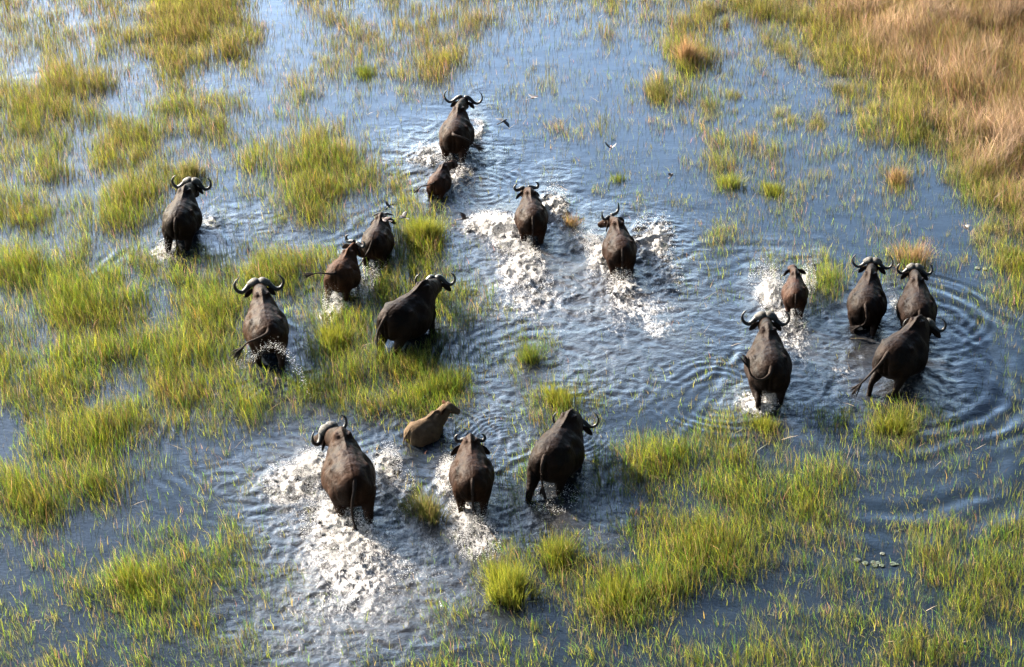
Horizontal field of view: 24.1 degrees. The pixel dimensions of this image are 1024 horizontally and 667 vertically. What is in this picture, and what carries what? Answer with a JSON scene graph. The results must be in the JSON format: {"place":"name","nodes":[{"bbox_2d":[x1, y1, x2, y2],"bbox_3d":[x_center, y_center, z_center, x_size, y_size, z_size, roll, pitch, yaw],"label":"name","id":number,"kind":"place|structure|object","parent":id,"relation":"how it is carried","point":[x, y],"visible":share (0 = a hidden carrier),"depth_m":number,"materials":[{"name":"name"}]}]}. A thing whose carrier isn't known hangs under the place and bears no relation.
{"place":"outdoors","nodes":[
{"label":"outdoors","id":0,"kind":"place"},
{"bbox_2d":[382,217,391,221],"bbox_3d":[-2.937,-2.671,56.380,0.238,0.059,0.235,-7,32,-12],"label":"bee eater","id":1,"kind":"object","parent":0,"point":[385,219],"visible":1,"depth_m":56.37,"materials":[{"name":"white"}]},
{"bbox_2d":[385,201,393,209],"bbox_3d":[-2.934,-3.041,57.034,0.244,0.130,0.309,36,36,0],"label":"bee eater","id":2,"kind":"object","parent":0,"point":[388,205],"visible":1,"depth_m":57.04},
{"bbox_2d":[400,211,408,219],"bbox_3d":[-2.567,-2.792,56.999,0.309,0.134,0.238,23,58,33],"label":"bee eater","id":3,"kind":"object","parent":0,"point":[404,214],"visible":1,"depth_m":57.02,"materials":[{"name":"white"}]},
{"bbox_2d":[456,212,467,219],"bbox_3d":[-1.171,-2.757,56.726,0.235,0.151,0.247,18,35,27],"label":"bee eater","id":4,"kind":"object","parent":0,"point":[463,216],"visible":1,"depth_m":56.76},
{"bbox_2d":[495,118,508,126],"bbox_3d":[-0.250,-5.388,61.012,0.470,0.074,0.427,35,44,24],"label":"bee eater","id":5,"kind":"object","parent":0,"point":[506,123],"visible":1,"depth_m":61.02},
{"bbox_2d":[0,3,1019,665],"bbox_3d":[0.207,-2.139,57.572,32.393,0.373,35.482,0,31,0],"label":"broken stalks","id":6,"kind":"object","parent":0,"point":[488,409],"visible":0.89,"depth_m":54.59,"materials":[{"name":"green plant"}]},
{"bbox_2d":[0,0,1023,666],"bbox_3d":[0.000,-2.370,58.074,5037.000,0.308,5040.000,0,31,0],"label":"water","id":7,"kind":"structure","parent":0,"point":[588,320],"depth_m":53.28,"materials":[{"name":"blue liquid"}]},
{"bbox_2d":[112,557,163,592],"bbox_3d":[-7.159,4.633,46.186,1.321,0.583,1.122,0,31,0],"label":"grass tussock","id":8,"kind":"object","parent":7,"relation":"on","point":[123,574],"depth_m":46.26,"materials":[{"name":"green plant"}]},
{"bbox_2d":[161,175,211,252],"bbox_3d":[-7.966,-2.852,58.484,1.036,1.520,2.656,2,31,3],"label":"buffalo","id":9,"kind":"object","parent":7,"relation":"in","point":[182,219],"visible":0.98,"depth_m":57.59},
{"bbox_2d":[164,156,218,184],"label":"grass tussock","id":10,"kind":"object","parent":7,"relation":"on","point":[189,171],"depth_m":60.89,"materials":[{"name":"green plant"}]},
{"bbox_2d":[230,274,288,369],"bbox_3d":[-5.641,-0.130,53.841,1.280,1.638,3.100,-2,31,-3],"label":"buffalo","id":11,"kind":"object","parent":7,"relation":"in","point":[265,321],"visible":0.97,"depth_m":53.01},
{"bbox_2d":[303,234,365,302],"bbox_3d":[-3.951,-1.303,55.866,0.941,1.396,1.872,19,36,28],"label":"buffalo","id":12,"kind":"object","parent":7,"relation":"on","point":[342,273],"visible":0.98,"depth_m":55.48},
{"bbox_2d":[311,319,364,351],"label":"grass tussock","id":13,"kind":"object","parent":7,"relation":"on","point":[330,336],"depth_m":53.91,"materials":[{"name":"green plant"}]},
{"bbox_2d":[311,415,375,530],"bbox_3d":[-3.394,2.838,48.822,1.138,1.763,3.243,-6,32,-10],"label":"buffalo","id":14,"kind":"object","parent":7,"relation":"on","point":[348,476],"visible":0.98,"depth_m":47.89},
{"bbox_2d":[353,61,385,79],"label":"grass tussock","id":15,"kind":"object","parent":7,"relation":"on","point":[368,70],"depth_m":66.22,"materials":[{"name":"green plant"}]},
{"bbox_2d":[359,212,395,268],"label":"buffalo","id":16,"kind":"object","parent":7,"relation":"on","point":[378,237],"visible":0.87,"depth_m":56.86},
{"bbox_2d":[376,273,455,359],"bbox_3d":[-2.207,-0.361,54.222,1.021,1.642,3.067,15,34,23],"label":"buffalo","id":17,"kind":"object","parent":7,"relation":"on","point":[402,320],"visible":0.97,"depth_m":53.49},
{"bbox_2d":[394,209,449,243],"bbox_3d":[-2.056,-2.657,58.168,1.774,0.738,1.340,6,31,9],"label":"grass tussock","id":18,"kind":"object","parent":7,"relation":"on","point":[426,227],"depth_m":58.04,"materials":[{"name":"green plant"}]},
{"bbox_2d":[392,483,456,526],"bbox_3d":[-1.697,3.446,48.125,1.673,0.620,1.155,21,37,31],"label":"grass tussock","id":19,"kind":"object","parent":7,"relation":"on","point":[431,511],"depth_m":48.19,"materials":[{"name":"green plant"}]},
{"bbox_2d":[403,400,459,446],"bbox_3d":[-1.797,2.144,50.817,0.682,1.204,1.437,27,40,37],"label":"buffalo calf","id":20,"kind":"object","parent":7,"relation":"on","point":[422,432],"visible":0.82,"depth_m":50.51},
{"bbox_2d":[414,160,457,199],"bbox_3d":[-1.762,-3.783,60.390,0.675,0.942,1.844,15,34,23],"label":"buffalo calf","id":21,"kind":"object","parent":7,"relation":"on","point":[439,183],"visible":0.98,"depth_m":59.91},
{"bbox_2d":[402,359,471,397],"bbox_3d":[-1.654,1.023,52.230,1.683,0.546,1.443,0,31,0],"label":"grass tussock","id":22,"kind":"object","parent":7,"relation":"on","point":[440,379],"depth_m":52.32,"materials":[{"name":"green plant"}]},
{"bbox_2d":[439,90,483,162],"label":"buffalo","id":23,"kind":"object","parent":7,"relation":"on","point":[456,133],"visible":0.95,"depth_m":61.64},
{"bbox_2d":[449,433,494,517],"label":"buffalo","id":24,"kind":"object","parent":7,"relation":"on","point":[471,474],"visible":0.98,"depth_m":48.14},
{"bbox_2d":[472,549,545,610],"bbox_3d":[-0.055,4.713,45.888,1.582,0.753,2.004,0,31,0],"label":"grass tussock","id":25,"kind":"object","parent":7,"relation":"on","point":[513,585],"depth_m":45.88,"materials":[{"name":"green plant"}]},
{"bbox_2d":[0,0,1023,666],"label":"marsh grass","id":26,"kind":"structure","parent":7,"relation":"in","point":[186,14],"depth_m":55.60,"materials":[{"name":"green plant"}]},
{"bbox_2d":[155,117,897,602],"bbox_3d":[-1.413,-0.873,54.700,17.110,1.166,15.457,-24,39,-35],"label":"water spray","id":27,"kind":"object","parent":7,"relation":"on","point":[389,483],"visible":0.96,"depth_m":51.83,"materials":[{"name":"white liquid"}]},
{"bbox_2d":[508,337,551,365],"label":"grass tussock","id":28,"kind":"object","parent":7,"relation":"on","point":[526,354],"depth_m":53.34,"materials":[{"name":"green plant"}]},
{"bbox_2d":[513,182,548,246],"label":"buffalo","id":29,"kind":"object","parent":7,"relation":"on","point":[531,217],"visible":0.96,"depth_m":57.92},
{"bbox_2d":[530,525,585,569],"bbox_3d":[1.012,4.148,47.058,1.239,0.516,1.394,15,34,24],"label":"grass tussock","id":30,"kind":"object","parent":7,"relation":"on","point":[556,549],"depth_m":46.93,"materials":[{"name":"green plant"}]},
{"bbox_2d":[533,381,585,407],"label":"grass tussock","id":31,"kind":"object","parent":7,"relation":"on","point":[562,393],"depth_m":51.85,"materials":[{"name":"green plant"}]},
{"bbox_2d":[525,408,598,501],"bbox_3d":[1.038,2.476,49.518,1.078,1.665,2.851,11,33,18],"label":"buffalo","id":32,"kind":"object","parent":7,"relation":"on","point":[557,456],"visible":0.98,"depth_m":48.67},
{"bbox_2d":[557,210,584,228],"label":"grass tussock","id":33,"kind":"object","parent":7,"relation":"on","point":[568,221],"depth_m":58.72,"materials":[{"name":"brown plant"}]},
{"bbox_2d":[604,170,627,184],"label":"grass tussock","id":34,"kind":"object","parent":7,"relation":"on","point":[616,177],"depth_m":60.84,"materials":[{"name":"green plant"}]},
{"bbox_2d":[597,203,636,277],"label":"buffalo","id":35,"kind":"object","parent":7,"relation":"on","point":[619,247],"visible":0.98,"depth_m":56.58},
{"bbox_2d":[586,566,658,611],"bbox_3d":[2.179,4.835,45.868,1.562,0.563,1.300,0,31,0],"label":"grass tussock","id":36,"kind":"object","parent":7,"relation":"on","point":[612,582],"depth_m":45.94,"materials":[{"name":"green plant"}]},
{"bbox_2d":[643,75,673,98],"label":"grass tussock","id":37,"kind":"object","parent":7,"relation":"on","point":[652,90],"depth_m":65.13,"materials":[{"name":"green plant"}]},
{"bbox_2d":[667,32,707,65],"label":"grass tussock","id":38,"kind":"object","parent":7,"relation":"on","point":[683,49],"depth_m":66.78,"materials":[{"name":"beige plant"}]},
{"bbox_2d":[713,166,751,190],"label":"grass tussock","id":39,"kind":"object","parent":7,"relation":"on","point":[727,179],"depth_m":60.55,"materials":[{"name":"green plant"}]},
{"bbox_2d":[743,410,780,433],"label":"grass tussock","id":40,"kind":"object","parent":7,"relation":"on","point":[766,422],"depth_m":50.99,"materials":[{"name":"green plant"}]},
{"bbox_2d":[739,310,791,409],"bbox_3d":[5.511,0.610,52.515,1.272,1.816,3.097,1,31,2],"label":"buffalo","id":41,"kind":"object","parent":7,"relation":"on","point":[767,361],"visible":0.99,"depth_m":51.64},
{"bbox_2d":[752,176,801,197],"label":"grass tussock","id":42,"kind":"object","parent":7,"relation":"on","point":[773,188],"depth_m":60.25,"materials":[{"name":"green plant"}]},
{"bbox_2d":[781,264,808,318],"bbox_3d":[6.529,-0.980,55.388,0.628,1.002,1.780,2,31,4],"label":"buffalo calf","id":43,"kind":"object","parent":7,"relation":"on","point":[794,293],"visible":0.98,"depth_m":54.78},
{"bbox_2d":[689,0,1023,272],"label":"mixed dry tufts","id":44,"kind":"object","parent":7,"relation":"on","point":[835,86],"visible":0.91,"depth_m":64.41,"materials":[{"name":"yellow plant"}]},
{"bbox_2d":[847,254,893,335],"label":"buffalo","id":45,"kind":"object","parent":7,"relation":"on","point":[867,302],"visible":0.98,"depth_m":54.29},
{"bbox_2d":[868,408,920,438],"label":"grass tussock","id":46,"kind":"object","parent":7,"relation":"on","point":[899,422],"depth_m":50.90,"materials":[{"name":"green plant"}]},
{"bbox_2d":[882,164,910,185],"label":"grass tussock","id":47,"kind":"object","parent":7,"relation":"on","point":[895,177],"depth_m":60.67,"materials":[{"name":"beige plant"}]},
{"bbox_2d":[848,314,946,398],"bbox_3d":[8.570,0.559,52.621,1.138,1.675,3.194,20,36,29],"label":"buffalo","id":48,"kind":"object","parent":7,"relation":"on","point":[900,357],"visible":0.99,"depth_m":51.98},
{"bbox_2d":[883,234,941,268],"bbox_3d":[9.542,-2.074,57.142,1.716,0.795,1.393,9,32,15],"label":"grass tussock","id":49,"kind":"object","parent":7,"relation":"on","point":[915,253],"depth_m":57.10,"materials":[{"name":"brown plant"}]},
{"bbox_2d":[896,263,936,340],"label":"buffalo","id":50,"kind":"object","parent":7,"relation":"on","point":[916,298],"visible":0.78,"depth_m":54.22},
{"bbox_2d":[526,94,537,99],"bbox_3d":[0.544,-6.134,61.981,0.322,0.125,0.335,7,32,11],"label":"bird","id":51,"kind":"object","parent":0,"point":[533,96],"visible":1,"depth_m":62.01},
{"bbox_2d":[931,4,1023,113],"bbox_3d":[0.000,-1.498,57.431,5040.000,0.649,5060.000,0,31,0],"label":"marsh bed","id":52,"kind":"object","parent":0,"point":[980,34],"visible":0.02,"depth_m":68.46,"materials":[{"name":"brown plant"}]},
{"bbox_2d":[791,0,1023,241],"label":"dry bank grass","id":53,"kind":"structure","parent":52,"relation":"on","point":[930,6],"depth_m":66.02,"materials":[{"name":"beige plant"}]}
]}

